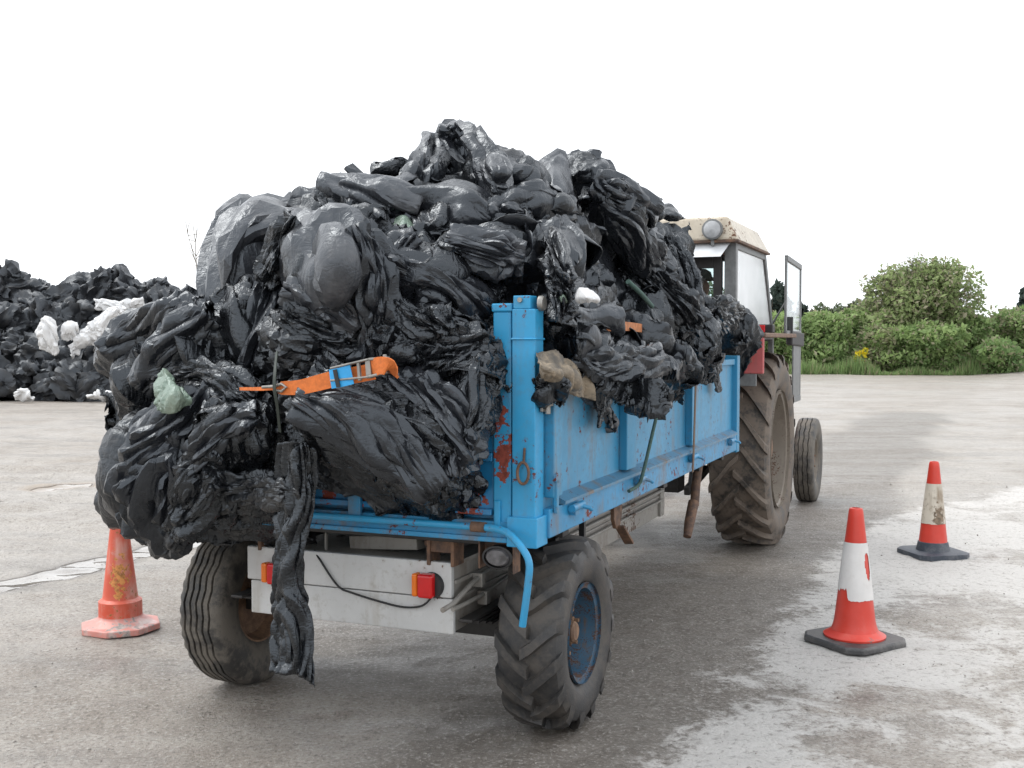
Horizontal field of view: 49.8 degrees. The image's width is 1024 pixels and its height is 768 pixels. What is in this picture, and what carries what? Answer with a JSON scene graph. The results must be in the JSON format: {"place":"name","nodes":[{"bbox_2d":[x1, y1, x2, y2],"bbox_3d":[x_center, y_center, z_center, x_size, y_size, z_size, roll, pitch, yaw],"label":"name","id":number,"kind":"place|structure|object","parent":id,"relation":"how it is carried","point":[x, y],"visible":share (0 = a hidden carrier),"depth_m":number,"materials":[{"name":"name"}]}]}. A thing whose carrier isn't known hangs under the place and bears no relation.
{"place":"outdoors","nodes":[
{"label":"outdoors","id":0,"kind":"place"},
{"bbox_2d":[0,371,1023,767],"bbox_3d":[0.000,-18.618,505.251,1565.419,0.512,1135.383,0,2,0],"label":"ground","id":1,"kind":"structure","parent":0,"point":[698,667],"depth_m":5.98,"materials":[{"name":"concrete"}]},
{"bbox_2d":[0,259,179,401],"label":"heap of film","id":2,"kind":"object","parent":1,"relation":"on","point":[27,302],"visible":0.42,"depth_m":33.01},
{"bbox_2d":[35,316,59,355],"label":"plastic sheet","id":3,"kind":"object","parent":2,"relation":"on","point":[46,333],"visible":1,"depth_m":29.89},
{"bbox_2d":[61,321,78,341],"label":"plastic sheet","id":4,"kind":"object","parent":2,"relation":"on","point":[69,330],"visible":1,"depth_m":30.07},
{"bbox_2d":[68,305,125,358],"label":"plastic sheet","id":5,"kind":"object","parent":2,"relation":"on","point":[89,333],"visible":0.78,"depth_m":30.27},
{"bbox_2d":[94,297,144,311],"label":"plastic sheet","id":6,"kind":"object","parent":2,"relation":"on","point":[103,304],"visible":0.63,"depth_m":31.06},
{"bbox_2d":[81,529,159,638],"bbox_3d":[-2.277,1.049,6.412,0.423,0.748,0.423,1,2,23],"label":"traffic cone","id":7,"kind":"object","parent":1,"relation":"on","point":[120,611],"visible":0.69,"depth_m":6.34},
{"bbox_2d":[180,295,740,729],"bbox_3d":[0.070,0.491,6.735,2.096,1.862,4.759,1,2,22],"label":"farm trailer","id":8,"kind":"object","parent":1,"relation":"on","point":[515,564],"visible":0.69,"depth_m":4.71,"materials":[{"name":"blue paint"}]},
{"bbox_2d":[94,396,207,559],"bbox_3d":[-1.671,0.362,4.881,1.015,0.821,0.438,2,3,37],"label":"plastic sheet","id":9,"kind":"object","parent":8,"relation":"hanging from","point":[140,518],"visible":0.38,"depth_m":4.59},
{"bbox_2d":[196,470,317,546],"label":"plastic bundle","id":10,"kind":"object","parent":8,"relation":"on","point":[253,528],"visible":0.28,"depth_m":4.83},
{"bbox_2d":[192,390,284,533],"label":"plastic bundle","id":11,"kind":"object","parent":10,"relation":"on","point":[255,448],"visible":0.28,"depth_m":4.46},
{"bbox_2d":[269,441,318,687],"bbox_3d":[-0.863,0.698,4.283,0.235,0.967,0.112,1,3,29],"label":"plastic sheet","id":12,"kind":"object","parent":8,"relation":"hanging from","point":[291,644],"visible":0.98,"depth_m":4.26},
{"bbox_2d":[275,361,479,516],"bbox_3d":[-0.521,0.290,4.413,0.866,0.766,0.652,0,2,0],"label":"plastic bundle","id":13,"kind":"object","parent":8,"relation":"on","point":[346,482],"visible":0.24,"depth_m":4.42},
{"bbox_2d":[95,144,755,517],"bbox_3d":[0.070,-0.353,6.521,2.414,1.959,4.915,1,3,28],"label":"plastic load","id":14,"kind":"object","parent":8,"relation":"in","point":[113,439],"visible":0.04,"depth_m":4.83},
{"bbox_2d":[93,285,189,378],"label":"plastic sheet","id":15,"kind":"object","parent":14,"relation":"on","point":[102,364],"visible":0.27,"depth_m":5.27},
{"bbox_2d":[103,380,215,506],"bbox_3d":[-1.440,0.260,4.623,0.558,0.595,0.239,0,2,0],"label":"plastic roll","id":16,"kind":"object","parent":14,"relation":"on","point":[147,433],"visible":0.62,"depth_m":4.55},
{"bbox_2d":[96,329,231,430],"bbox_3d":[-1.620,0.117,5.238,1.322,1.020,0.572,2,3,41],"label":"plastic bundle","id":17,"kind":"object","parent":14,"relation":"on","point":[117,412],"visible":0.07,"depth_m":5.06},
{"bbox_2d":[94,290,204,362],"bbox_3d":[-1.626,-0.249,5.010,0.733,0.346,0.245,1,3,33],"label":"plastic roll","id":18,"kind":"object","parent":17,"relation":"on","point":[128,327],"visible":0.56,"depth_m":4.97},
{"bbox_2d":[126,301,221,398],"bbox_3d":[-1.483,-0.141,4.810,0.526,0.450,0.262,1,2,20],"label":"plastic roll","id":19,"kind":"object","parent":14,"relation":"on","point":[159,348],"visible":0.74,"depth_m":4.70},
{"bbox_2d":[109,282,256,407],"bbox_3d":[-1.411,-0.024,4.949,0.937,0.850,0.481,2,3,37],"label":"plastic sheet","id":20,"kind":"object","parent":14,"relation":"on","point":[236,328],"visible":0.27,"depth_m":4.71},
{"bbox_2d":[128,284,257,428],"bbox_3d":[-1.408,-0.051,4.890,0.977,0.815,0.522,2,3,38],"label":"plastic bundle","id":21,"kind":"object","parent":14,"relation":"on","point":[211,351],"visible":0.05,"depth_m":4.71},
{"bbox_2d":[153,368,191,413],"bbox_3d":[-1.404,0.027,4.486,0.273,0.180,0.103,2,3,44],"label":"film scrap","id":22,"kind":"object","parent":21,"relation":"on","point":[171,396],"visible":1,"depth_m":4.43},
{"bbox_2d":[160,397,236,543],"bbox_3d":[-1.292,0.361,4.547,0.493,0.626,0.279,1,3,29],"label":"plastic roll","id":23,"kind":"object","parent":14,"relation":"on","point":[192,514],"visible":0.67,"depth_m":4.45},
{"bbox_2d":[149,355,264,401],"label":"plastic roll","id":24,"kind":"object","parent":14,"relation":"on","point":[227,379],"visible":0.6,"depth_m":4.52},
{"bbox_2d":[172,399,266,481],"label":"plastic roll","id":25,"kind":"object","parent":14,"relation":"on","point":[241,422],"visible":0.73,"depth_m":4.37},
{"bbox_2d":[195,306,288,437],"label":"plastic bundle","id":26,"kind":"object","parent":14,"relation":"on","point":[211,313],"visible":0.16,"depth_m":4.53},
{"bbox_2d":[192,199,300,360],"bbox_3d":[-1.178,-0.478,5.150,0.555,0.855,0.982,0,2,0],"label":"plastic bundle","id":27,"kind":"object","parent":14,"relation":"on","point":[242,286],"visible":0.12,"depth_m":4.74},
{"bbox_2d":[195,191,301,301],"bbox_3d":[-1.282,-0.501,5.411,0.597,0.997,1.192,-1,2,-23],"label":"plastic sheet","id":28,"kind":"object","parent":14,"relation":"on","point":[232,245],"visible":0.51,"depth_m":4.93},
{"bbox_2d":[205,467,300,512],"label":"plastic roll","id":29,"kind":"object","parent":14,"relation":"on","point":[263,489],"visible":0.78,"depth_m":4.39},
{"bbox_2d":[236,277,282,374],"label":"plastic roll","id":30,"kind":"object","parent":14,"relation":"on","point":[262,301],"visible":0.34,"depth_m":4.66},
{"bbox_2d":[253,209,300,290],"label":"plastic roll","id":31,"kind":"object","parent":14,"relation":"on","point":[265,266],"visible":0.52,"depth_m":4.59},
{"bbox_2d":[251,308,322,395],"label":"plastic bundle","id":32,"kind":"object","parent":14,"relation":"on","point":[302,348],"visible":0.23,"depth_m":4.42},
{"bbox_2d":[278,301,360,363],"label":"plastic roll","id":33,"kind":"object","parent":14,"relation":"on","point":[295,317],"visible":0.59,"depth_m":4.34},
{"bbox_2d":[277,274,361,338],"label":"plastic roll","id":34,"kind":"object","parent":33,"relation":"on","point":[343,319],"visible":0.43,"depth_m":4.33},
{"bbox_2d":[277,202,365,315],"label":"plastic bundle","id":35,"kind":"object","parent":14,"relation":"on","point":[329,273],"visible":0.56,"depth_m":4.23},
{"bbox_2d":[317,192,401,349],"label":"plastic bundle","id":36,"kind":"object","parent":14,"relation":"on","point":[377,340],"visible":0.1,"depth_m":4.32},
{"bbox_2d":[285,375,450,504],"bbox_3d":[-0.532,0.211,4.144,0.621,0.482,0.267,0,2,0],"label":"plastic roll","id":37,"kind":"object","parent":14,"relation":"on","point":[368,431],"visible":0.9,"depth_m":4.05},
{"bbox_2d":[239,354,398,394],"bbox_3d":[-0.759,-0.036,4.103,0.823,0.154,0.110,1,3,32],"label":"ratchet strap","id":38,"kind":"object","parent":37,"relation":"on","point":[346,374],"visible":1,"depth_m":4.00,"materials":[{"name":"orange fabric"}]},
{"bbox_2d":[283,350,454,514],"bbox_3d":[-0.530,0.190,4.197,0.779,0.637,0.258,0,2,10],"label":"plastic sheet","id":39,"kind":"object","parent":14,"relation":"on","point":[429,430],"visible":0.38,"depth_m":4.18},
{"bbox_2d":[316,171,423,218],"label":"plastic roll","id":40,"kind":"object","parent":14,"relation":"on","point":[391,191],"visible":0.65,"depth_m":4.79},
{"bbox_2d":[345,217,402,365],"bbox_3d":[-0.553,-0.345,4.371,0.254,0.624,0.314,0,2,0],"label":"plastic roll","id":41,"kind":"object","parent":14,"relation":"on","point":[377,292],"visible":0.63,"depth_m":4.28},
{"bbox_2d":[305,292,469,411],"bbox_3d":[-0.463,-0.174,4.381,0.671,0.576,0.336,1,3,28],"label":"plastic bundle","id":42,"kind":"object","parent":14,"relation":"on","point":[423,302],"visible":0.11,"depth_m":4.31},
{"bbox_2d":[370,156,406,176],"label":"plastic bundle","id":43,"kind":"object","parent":14,"relation":"on","point":[392,166],"visible":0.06,"depth_m":5.62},
{"bbox_2d":[386,225,422,249],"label":"plastic roll","id":44,"kind":"object","parent":14,"relation":"on","point":[406,237],"visible":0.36,"depth_m":4.40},
{"bbox_2d":[393,296,456,343],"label":"plastic roll","id":45,"kind":"object","parent":14,"relation":"on","point":[428,324],"visible":0.88,"depth_m":4.24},
{"bbox_2d":[364,203,493,330],"bbox_3d":[-0.280,-0.438,4.495,0.793,0.600,0.431,-1,2,-13],"label":"plastic bundle","id":46,"kind":"object","parent":14,"relation":"on","point":[484,323],"visible":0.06,"depth_m":4.49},
{"bbox_2d":[399,120,463,183],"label":"plastic roll","id":47,"kind":"object","parent":14,"relation":"on","point":[429,157],"visible":0.72,"depth_m":5.19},
{"bbox_2d":[411,201,451,242],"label":"plastic bundle","id":48,"kind":"object","parent":14,"relation":"on","point":[436,227],"visible":0.15,"depth_m":4.65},
{"bbox_2d":[368,208,506,317],"bbox_3d":[-0.382,-0.481,4.454,0.720,0.468,0.259,0,2,0],"label":"plastic sheet","id":49,"kind":"object","parent":14,"relation":"on","point":[446,257],"visible":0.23,"depth_m":4.41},
{"bbox_2d":[387,364,489,477],"bbox_3d":[-0.313,0.128,4.228,0.487,0.442,0.262,1,3,27],"label":"plastic roll","id":50,"kind":"object","parent":14,"relation":"on","point":[437,395],"visible":0.67,"depth_m":4.12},
{"bbox_2d":[389,179,491,224],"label":"plastic roll","id":51,"kind":"object","parent":14,"relation":"on","point":[466,202],"visible":0.53,"depth_m":4.68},
{"bbox_2d":[384,245,497,318],"bbox_3d":[-0.297,-0.390,4.409,0.514,0.340,0.264,0,2,-10],"label":"plastic roll","id":52,"kind":"object","parent":14,"relation":"on","point":[471,295],"visible":0.69,"depth_m":4.33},
{"bbox_2d":[375,314,511,392],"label":"plastic bundle","id":53,"kind":"object","parent":14,"relation":"on","point":[464,366],"visible":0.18,"depth_m":4.23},
{"bbox_2d":[389,320,498,379],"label":"plastic roll","id":54,"kind":"object","parent":14,"relation":"on","point":[441,354],"visible":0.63,"depth_m":4.24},
{"bbox_2d":[438,119,476,172],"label":"plastic bundle","id":55,"kind":"object","parent":14,"relation":"on","point":[459,155],"visible":0.16,"depth_m":5.38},
{"bbox_2d":[403,205,537,232],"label":"plastic bundle","id":56,"kind":"object","parent":14,"relation":"on","point":[520,220],"visible":0.06,"depth_m":4.55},
{"bbox_2d":[456,356,496,459],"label":"plastic roll","id":57,"kind":"object","parent":14,"relation":"on","point":[476,386],"visible":0.62,"depth_m":4.13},
{"bbox_2d":[400,155,563,192],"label":"plastic sheet","id":58,"kind":"object","parent":14,"relation":"on","point":[535,174],"visible":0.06,"depth_m":5.12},
{"bbox_2d":[444,223,527,283],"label":"plastic roll","id":59,"kind":"object","parent":14,"relation":"on","point":[486,252],"visible":0.82,"depth_m":4.43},
{"bbox_2d":[460,125,513,196],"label":"plastic roll","id":60,"kind":"object","parent":14,"relation":"on","point":[493,168],"visible":0.91,"depth_m":4.94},
{"bbox_2d":[422,213,586,295],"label":"plastic bundle","id":61,"kind":"object","parent":14,"relation":"on","point":[519,289],"visible":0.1,"depth_m":4.54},
{"bbox_2d":[460,154,588,228],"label":"plastic bundle","id":62,"kind":"object","parent":14,"relation":"on","point":[522,172],"visible":0.1,"depth_m":5.05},
{"bbox_2d":[487,185,577,222],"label":"plastic roll","id":63,"kind":"object","parent":14,"relation":"on","point":[512,201],"visible":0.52,"depth_m":4.72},
{"bbox_2d":[531,373,571,413],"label":"plastic bundle","id":64,"kind":"object","parent":14,"relation":"on","point":[544,396],"visible":0.8,"depth_m":4.23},
{"bbox_2d":[494,178,615,286],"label":"plastic bundle","id":65,"kind":"object","parent":14,"relation":"on","point":[540,205],"visible":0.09,"depth_m":4.84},
{"bbox_2d":[497,225,614,336],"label":"plastic bundle","id":66,"kind":"object","parent":14,"relation":"on","point":[533,272],"visible":0.12,"depth_m":4.56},
{"bbox_2d":[539,148,576,213],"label":"plastic sheet","id":67,"kind":"object","parent":14,"relation":"on","point":[555,163],"visible":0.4,"depth_m":5.55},
{"bbox_2d":[516,209,601,320],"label":"plastic sheet","id":68,"kind":"object","parent":14,"relation":"on","point":[591,276],"visible":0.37,"depth_m":4.66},
{"bbox_2d":[536,229,584,327],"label":"plastic roll","id":69,"kind":"object","parent":14,"relation":"on","point":[556,266],"visible":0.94,"depth_m":4.34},
{"bbox_2d":[575,287,599,303],"bbox_3d":[0.288,-0.343,4.310,0.084,0.062,0.292,1,2,15],"label":"film scrap","id":70,"kind":"object","parent":69,"relation":"attached to","point":[584,295],"visible":1,"depth_m":4.25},
{"bbox_2d":[536,349,595,400],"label":"plastic sheet","id":71,"kind":"object","parent":14,"relation":"on","point":[555,366],"visible":0.88,"depth_m":4.26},
{"bbox_2d":[543,284,610,348],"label":"plastic bundle","id":72,"kind":"object","parent":14,"relation":"on","point":[555,332],"visible":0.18,"depth_m":4.47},
{"bbox_2d":[543,322,618,432],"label":"plastic bundle","id":73,"kind":"object","parent":14,"relation":"on","point":[593,330],"visible":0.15,"depth_m":4.51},
{"bbox_2d":[595,393,610,427],"bbox_3d":[0.417,0.107,4.908,0.051,0.170,0.232,1,2,19],"label":"plastic shred","id":74,"kind":"object","parent":73,"relation":"hanging from","point":[602,402],"visible":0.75,"depth_m":4.86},
{"bbox_2d":[545,301,625,336],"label":"plastic roll","id":75,"kind":"object","parent":14,"relation":"on","point":[612,315],"visible":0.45,"depth_m":4.63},
{"bbox_2d":[568,149,627,215],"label":"plastic bundle","id":76,"kind":"object","parent":14,"relation":"on","point":[582,201],"visible":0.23,"depth_m":5.70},
{"bbox_2d":[577,214,626,303],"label":"plastic sheet","id":77,"kind":"object","parent":14,"relation":"on","point":[616,290],"visible":0.16,"depth_m":5.64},
{"bbox_2d":[573,166,651,290],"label":"plastic bundle","id":78,"kind":"object","parent":14,"relation":"on","point":[594,215],"visible":0.11,"depth_m":5.65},
{"bbox_2d":[557,313,674,422],"bbox_3d":[0.432,-0.061,4.620,0.525,0.464,0.200,-1,3,-30],"label":"plastic sheet","id":79,"kind":"object","parent":14,"relation":"on","point":[642,396],"visible":0.68,"depth_m":4.66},
{"bbox_2d":[571,340,668,386],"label":"plastic roll","id":80,"kind":"object","parent":14,"relation":"on","point":[622,362],"visible":0.8,"depth_m":4.65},
{"bbox_2d":[586,169,664,228],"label":"plastic roll","id":81,"kind":"object","parent":14,"relation":"on","point":[605,181],"visible":0.84,"depth_m":5.46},
{"bbox_2d":[561,226,691,383],"bbox_3d":[0.419,-0.360,5.133,0.566,0.726,1.022,1,3,29],"label":"plastic sheet","id":82,"kind":"object","parent":14,"relation":"on","point":[674,360],"visible":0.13,"depth_m":5.19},
{"bbox_2d":[597,200,677,280],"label":"plastic roll","id":83,"kind":"object","parent":14,"relation":"on","point":[641,249],"visible":0.84,"depth_m":5.63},
{"bbox_2d":[619,289,680,343],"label":"plastic bundle","id":84,"kind":"object","parent":14,"relation":"on","point":[661,310],"visible":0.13,"depth_m":5.76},
{"bbox_2d":[625,310,694,393],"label":"plastic bundle","id":85,"kind":"object","parent":14,"relation":"on","point":[648,323],"visible":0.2,"depth_m":5.35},
{"bbox_2d":[617,262,712,341],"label":"plastic roll","id":86,"kind":"object","parent":14,"relation":"on","point":[692,315],"visible":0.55,"depth_m":5.93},
{"bbox_2d":[657,203,684,222],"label":"plastic sheet","id":87,"kind":"object","parent":14,"relation":"on","point":[670,213],"visible":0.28,"depth_m":6.50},
{"bbox_2d":[663,222,694,256],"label":"plastic bundle","id":88,"kind":"object","parent":14,"relation":"on","point":[685,237],"visible":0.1,"depth_m":7.40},
{"bbox_2d":[658,230,704,298],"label":"plastic roll","id":89,"kind":"object","parent":14,"relation":"on","point":[688,271],"visible":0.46,"depth_m":6.29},
{"bbox_2d":[677,292,721,358],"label":"plastic bundle","id":90,"kind":"object","parent":14,"relation":"on","point":[700,345],"visible":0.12,"depth_m":6.32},
{"bbox_2d":[706,294,751,346],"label":"plastic roll","id":91,"kind":"object","parent":14,"relation":"on","point":[729,311],"visible":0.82,"depth_m":7.19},
{"bbox_2d":[721,305,763,377],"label":"plastic bundle","id":92,"kind":"object","parent":14,"relation":"on","point":[746,352],"visible":0.38,"depth_m":7.98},
{"bbox_2d":[372,398,488,541],"bbox_3d":[-0.310,0.363,4.297,0.406,0.636,0.583,1,2,17],"label":"plastic bundle","id":93,"kind":"object","parent":8,"relation":"on","point":[451,503],"visible":0.3,"depth_m":4.33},
{"bbox_2d":[410,325,505,490],"bbox_3d":[-0.139,0.168,4.335,0.273,0.807,0.717,1,3,24],"label":"plastic bundle","id":94,"kind":"object","parent":8,"relation":"on","point":[497,404],"visible":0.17,"depth_m":4.25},
{"bbox_2d":[627,418,657,492],"bbox_3d":[0.689,0.237,5.517,0.040,0.552,0.539,1,3,26],"label":"green cord","id":95,"kind":"object","parent":8,"relation":"hanging from","point":[636,486],"visible":0.68,"depth_m":5.44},
{"bbox_2d":[672,340,703,404],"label":"plastic bundle","id":96,"kind":"object","parent":8,"relation":"hanging from","point":[693,378],"visible":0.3,"depth_m":6.01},
{"bbox_2d":[683,466,702,538],"bbox_3d":[1.165,0.729,7.089,0.072,0.482,0.365,1,2,22],"label":"prop leg","id":97,"kind":"object","parent":8,"relation":"hanging from","point":[691,511],"visible":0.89,"depth_m":7.05,"materials":[{"name":"metal"}]},
{"bbox_2d":[694,316,722,384],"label":"plastic bundle","id":98,"kind":"object","parent":8,"relation":"hanging from","point":[708,363],"visible":0.35,"depth_m":6.44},
{"bbox_2d":[0,466,1023,767],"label":"grit","id":99,"kind":"object","parent":1,"relation":"on","point":[482,674],"visible":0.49,"depth_m":5.81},
{"bbox_2d":[660,217,822,544],"bbox_3d":[1.679,-0.036,10.446,2.073,2.630,4.050,1,2,22],"label":"tractor","id":100,"kind":"object","parent":1,"relation":"on","point":[758,473],"visible":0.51,"depth_m":8.72,"materials":[{"name":"rubber"}]},
{"bbox_2d":[770,278,794,316],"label":"broadleaf tree","id":101,"kind":"object","parent":1,"relation":"on","point":[777,288],"visible":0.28,"depth_m":104.20,"materials":[{"name":"green plant"}]},
{"bbox_2d":[764,310,807,358],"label":"hedge bush","id":102,"kind":"object","parent":1,"relation":"on","point":[779,345],"visible":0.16,"depth_m":55.55,"materials":[{"name":"green plant"}]},
{"bbox_2d":[780,309,855,368],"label":"hedge bush","id":103,"kind":"object","parent":1,"relation":"on","point":[828,336],"visible":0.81,"depth_m":54.73,"materials":[{"name":"green plant"}]},
{"bbox_2d":[834,307,874,365],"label":"hedge bush","id":104,"kind":"object","parent":1,"relation":"on","point":[855,316],"visible":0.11,"depth_m":56.57,"materials":[{"name":"green plant"}]},
{"bbox_2d":[804,507,905,655],"bbox_3d":[1.904,1.060,6.123,0.450,0.750,0.450,-1,3,-28],"label":"traffic cone","id":105,"kind":"object","parent":1,"relation":"on","point":[853,629],"visible":1,"depth_m":6.05,"materials":[{"name":"plastic"}]},
{"bbox_2d":[841,319,904,371],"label":"hedge bush","id":106,"kind":"object","parent":1,"relation":"on","point":[878,341],"visible":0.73,"depth_m":54.20,"materials":[{"name":"green plant"}]},
{"bbox_2d":[850,252,987,361],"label":"hawthorn tree","id":107,"kind":"object","parent":1,"relation":"on","point":[910,292],"visible":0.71,"depth_m":55.28,"materials":[{"name":"green plant"}]},
{"bbox_2d":[877,318,972,371],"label":"hedge bush","id":108,"kind":"object","parent":1,"relation":"on","point":[930,345],"visible":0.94,"depth_m":53.31,"materials":[{"name":"green plant"}]},
{"bbox_2d":[897,461,969,560],"bbox_3d":[3.288,0.969,8.610,0.430,0.733,0.430,0,2,-12],"label":"traffic cone","id":109,"kind":"object","parent":1,"relation":"on","point":[932,544],"visible":1,"depth_m":8.54,"materials":[{"name":"plastic"}]},
{"bbox_2d":[934,349,968,371],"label":"bramble clump","id":110,"kind":"object","parent":1,"relation":"on","point":[958,358],"visible":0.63,"depth_m":53.11,"materials":[{"name":"green plant"}]},
{"bbox_2d":[951,310,1004,359],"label":"hedge bush","id":111,"kind":"object","parent":1,"relation":"on","point":[981,328],"visible":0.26,"depth_m":54.66,"materials":[{"name":"green plant"}]},
{"bbox_2d":[967,334,1023,373],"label":"bramble clump","id":112,"kind":"object","parent":1,"relation":"on","point":[1001,354],"visible":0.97,"depth_m":52.26,"materials":[{"name":"green plant"}]},
{"bbox_2d":[986,304,1023,354],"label":"hedge bush","id":113,"kind":"object","parent":1,"relation":"on","point":[999,316],"visible":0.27,"depth_m":55.72,"materials":[{"name":"green plant"}]},
{"bbox_2d":[1000,304,1023,358],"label":"hedge bush","id":114,"kind":"object","parent":1,"relation":"on","point":[1019,320],"visible":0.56,"depth_m":55.11,"materials":[{"name":"green plant"}]},
{"bbox_2d":[0,0,1023,316],"label":"sky","id":115,"kind":"structure","parent":0,"point":[854,137],"materials":[{"name":"white"}]},
{"bbox_2d":[788,353,1022,374],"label":"verge grass","id":116,"kind":"structure","parent":0,"point":[857,368],"depth_m":52.91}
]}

